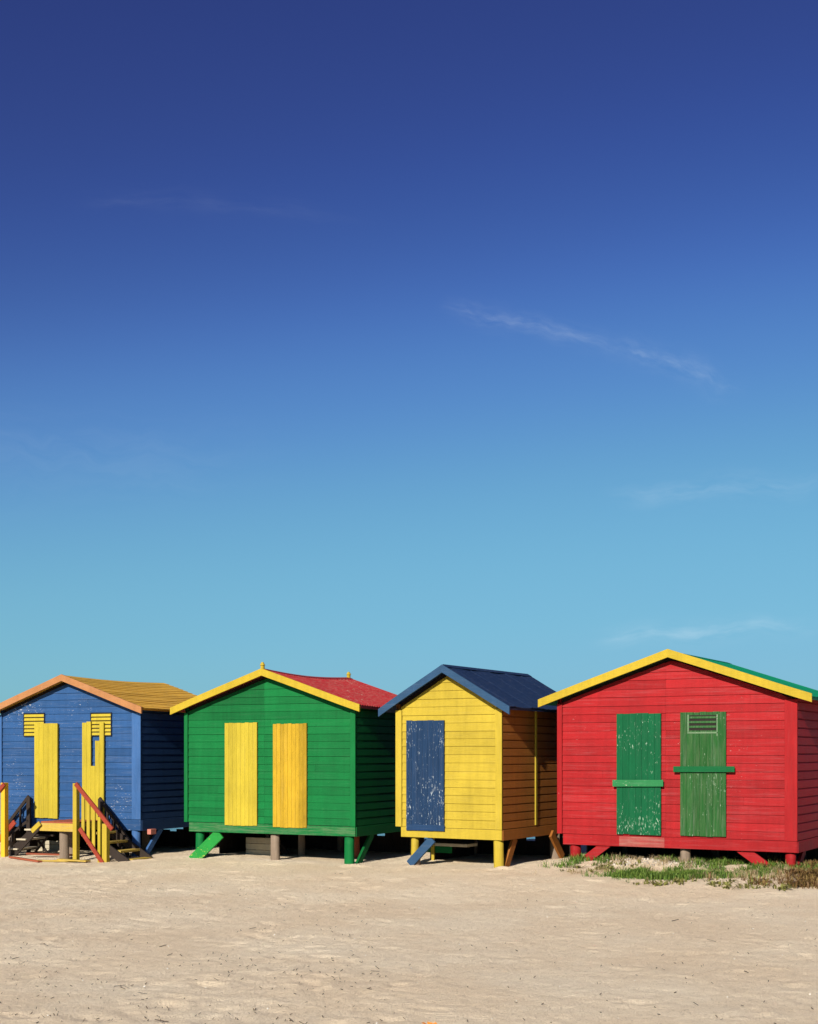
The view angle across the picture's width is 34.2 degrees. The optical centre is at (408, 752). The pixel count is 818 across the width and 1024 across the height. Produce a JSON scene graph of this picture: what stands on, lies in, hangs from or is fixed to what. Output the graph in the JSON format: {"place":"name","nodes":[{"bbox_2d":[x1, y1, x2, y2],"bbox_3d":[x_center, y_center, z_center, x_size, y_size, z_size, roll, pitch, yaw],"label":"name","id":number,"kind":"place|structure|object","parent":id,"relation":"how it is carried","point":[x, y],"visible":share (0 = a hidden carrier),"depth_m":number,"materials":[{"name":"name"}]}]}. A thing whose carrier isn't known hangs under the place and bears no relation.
{"place":"outdoors","nodes":[
{"label":"outdoors","id":0,"kind":"place"},
{"bbox_2d":[0,816,534,838],"bbox_3d":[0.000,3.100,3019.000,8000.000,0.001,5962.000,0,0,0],"label":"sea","id":1,"kind":"structure","parent":0,"point":[172,829],"depth_m":52.77,"materials":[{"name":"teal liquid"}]},
{"bbox_2d":[0,869,815,1023],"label":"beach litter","id":2,"kind":"object","parent":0,"point":[294,969],"visible":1,"depth_m":10.68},
{"bbox_2d":[0,839,817,1023],"bbox_3d":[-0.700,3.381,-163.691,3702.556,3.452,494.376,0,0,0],"label":"sand","id":3,"kind":"structure","parent":0,"point":[427,967],"depth_m":12.65,"materials":[{"name":"beige sand"}]},
{"bbox_2d":[0,783,44,856],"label":"beach stairs","id":4,"kind":"structure","parent":3,"relation":"on","point":[21,843],"depth_m":24.16,"materials":[{"name":"orange paint"}]},
{"bbox_2d":[9,856,41,861],"bbox_3d":[-6.789,1.892,23.546,0.867,0.069,0.101,0,0,39],"label":"plank","id":5,"kind":"object","parent":3,"relation":"on","point":[26,859],"visible":1,"depth_m":23.50,"materials":[{"name":"red wood"}]},
{"bbox_2d":[28,834,54,853],"bbox_3d":[-6.761,1.701,24.456,0.600,0.387,0.070,0,0,26],"label":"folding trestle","id":6,"kind":"object","parent":3,"relation":"on","point":[42,843],"visible":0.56,"depth_m":24.43,"materials":[{"name":"black wood"}]},
{"bbox_2d":[38,840,58,851],"bbox_3d":[-6.796,1.814,25.407,0.706,0.256,0.062,0,0,26],"label":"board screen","id":7,"kind":"object","parent":3,"relation":"on","point":[55,846],"visible":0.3,"depth_m":25.39,"materials":[{"name":"white wood"}]},
{"bbox_2d":[26,853,72,855],"bbox_3d":[-6.476,1.839,23.978,0.840,0.057,0.090,0,0,1],"label":"plank","id":8,"kind":"object","parent":3,"relation":"on","point":[53,854],"visible":0.8,"depth_m":23.94,"materials":[{"name":"red wood"}]},
{"bbox_2d":[41,860,74,861],"bbox_3d":[-6.204,1.903,23.345,0.694,0.027,0.110,0,0,5],"label":"plank","id":9,"kind":"object","parent":3,"relation":"on","point":[55,861],"visible":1,"depth_m":23.29,"materials":[{"name":"yellow paint"}]},
{"bbox_2d":[30,819,102,858],"bbox_3d":[-6.137,1.666,23.926,0.953,0.881,0.884,0,0,26],"label":"landing","id":10,"kind":"object","parent":3,"relation":"on","point":[64,828],"depth_m":23.61,"materials":[{"name":"yellow wood"}]},
{"bbox_2d":[57,858,90,861],"bbox_3d":[-5.863,1.887,23.262,0.641,0.036,0.140,0,0,26],"label":"plank","id":11,"kind":"object","parent":3,"relation":"on","point":[77,860],"visible":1,"depth_m":23.19,"materials":[{"name":"yellow paint"}]},
{"bbox_2d":[0,674,218,856],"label":"beach hut","id":12,"kind":"object","parent":3,"relation":"on","point":[117,747],"visible":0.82,"depth_m":24.51,"materials":[{"name":"blue paint"}]},
{"bbox_2d":[34,723,58,818],"bbox_3d":[-6.726,0.342,24.680,0.548,1.763,0.039,0,0,26],"label":"door","id":13,"kind":"structure","parent":12,"relation":"in","point":[46,735],"depth_m":24.66,"materials":[{"name":"yellow paint"}]},
{"bbox_2d":[82,722,104,829],"bbox_3d":[-5.740,0.427,24.199,0.494,1.976,0.039,0,0,26],"label":"door","id":14,"kind":"structure","parent":12,"relation":"in","point":[93,777],"depth_m":24.19,"materials":[{"name":"yellow paint"}]},
{"bbox_2d":[73,782,151,862],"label":"beach stairs","id":15,"kind":"structure","parent":3,"relation":"on","point":[104,834],"depth_m":23.25,"materials":[{"name":"yellow paint"}]},
{"bbox_2d":[246,837,270,854],"bbox_3d":[-2.649,1.709,23.837,0.609,0.359,0.062,0,0,26],"label":"board screen","id":16,"kind":"object","parent":3,"relation":"on","point":[262,846],"visible":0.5,"depth_m":23.82,"materials":[{"name":"grey wood"}]},
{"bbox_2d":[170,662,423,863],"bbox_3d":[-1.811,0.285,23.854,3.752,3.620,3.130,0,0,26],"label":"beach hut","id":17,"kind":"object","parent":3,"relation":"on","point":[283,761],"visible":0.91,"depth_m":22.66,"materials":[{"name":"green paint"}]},
{"bbox_2d":[225,722,257,825],"bbox_3d":[-2.880,0.375,22.837,0.654,1.774,0.041,0,0,26],"label":"door","id":18,"kind":"structure","parent":17,"relation":"in","point":[241,739],"depth_m":22.81,"materials":[{"name":"yellow paint"}]},
{"bbox_2d":[273,723,306,827],"bbox_3d":[-2.002,0.392,22.409,0.658,1.759,0.041,0,0,26],"label":"door","id":19,"kind":"structure","parent":17,"relation":"in","point":[289,740],"depth_m":22.38,"materials":[{"name":"paint"}]},
{"bbox_2d":[427,838,476,859],"bbox_3d":[0.663,1.617,22.111,0.872,0.408,0.380,0,0,31],"label":"low bench","id":20,"kind":"object","parent":3,"relation":"on","point":[440,847],"visible":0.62,"depth_m":21.99,"materials":[{"name":"green paint"}]},
{"bbox_2d":[378,664,569,867],"bbox_3d":[1.318,0.342,22.342,2.378,3.473,3.110,0,0,31],"label":"beach hut","id":21,"kind":"object","parent":3,"relation":"on","point":[475,755],"visible":0.87,"depth_m":21.27,"materials":[{"name":"yellow paint"}]},
{"bbox_2d":[406,720,444,830],"bbox_3d":[0.264,0.374,21.370,0.697,1.781,0.041,0,0,31],"label":"door","id":22,"kind":"structure","parent":21,"relation":"in","point":[425,739],"depth_m":21.35,"materials":[{"name":"blue paint"}]},
{"bbox_2d":[538,649,817,867],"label":"beach hut","id":23,"kind":"object","parent":3,"relation":"on","point":[687,757],"visible":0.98,"depth_m":20.27,"materials":[{"name":"red paint"}]},
{"bbox_2d":[617,713,660,835],"bbox_3d":[3.554,0.335,20.573,0.717,1.882,0.041,0,0,30],"label":"door","id":24,"kind":"structure","parent":23,"relation":"in","point":[638,734],"depth_m":20.55,"materials":[{"name":"green paint"}]},
{"bbox_2d":[680,711,725,836],"bbox_3d":[4.435,0.328,20.057,0.704,1.882,0.052,0,0,30],"label":"door","id":25,"kind":"structure","parent":23,"relation":"in","point":[702,734],"depth_m":20.04,"materials":[{"name":"green paint"}]},
{"bbox_2d":[559,859,797,890],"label":"creeping stems","id":26,"kind":"object","parent":3,"relation":"on","point":[729,882],"visible":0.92,"depth_m":18.00,"materials":[{"name":"green plant"}]},
{"bbox_2d":[707,853,817,888],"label":"dune plants","id":27,"kind":"object","parent":3,"relation":"on","point":[808,877],"visible":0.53,"depth_m":18.24,"materials":[{"name":"brown plant"}]},
{"bbox_2d":[0,0,817,714],"label":"sky","id":28,"kind":"structure","parent":0,"point":[386,344],"materials":[{"name":"blue"}]},
{"bbox_2d":[30,865,810,1023],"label":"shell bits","id":29,"kind":"object","parent":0,"point":[459,944],"visible":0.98,"depth_m":10.68,"materials":[{"name":"beige sand"}]},
{"bbox_2d":[598,857,702,867],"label":"gravel","id":30,"kind":"structure","parent":0,"point":[647,862],"depth_m":20.25,"materials":[{"name":"gravel"}]},
{"bbox_2d":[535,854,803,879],"bbox_3d":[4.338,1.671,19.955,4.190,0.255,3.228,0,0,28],"label":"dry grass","id":31,"kind":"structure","parent":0,"point":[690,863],"depth_m":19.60,"materials":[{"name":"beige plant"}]},
{"bbox_2d":[541,852,817,882],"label":"grass","id":32,"kind":"structure","parent":0,"point":[649,873],"depth_m":19.35,"materials":[{"name":"green plant"}]}
]}

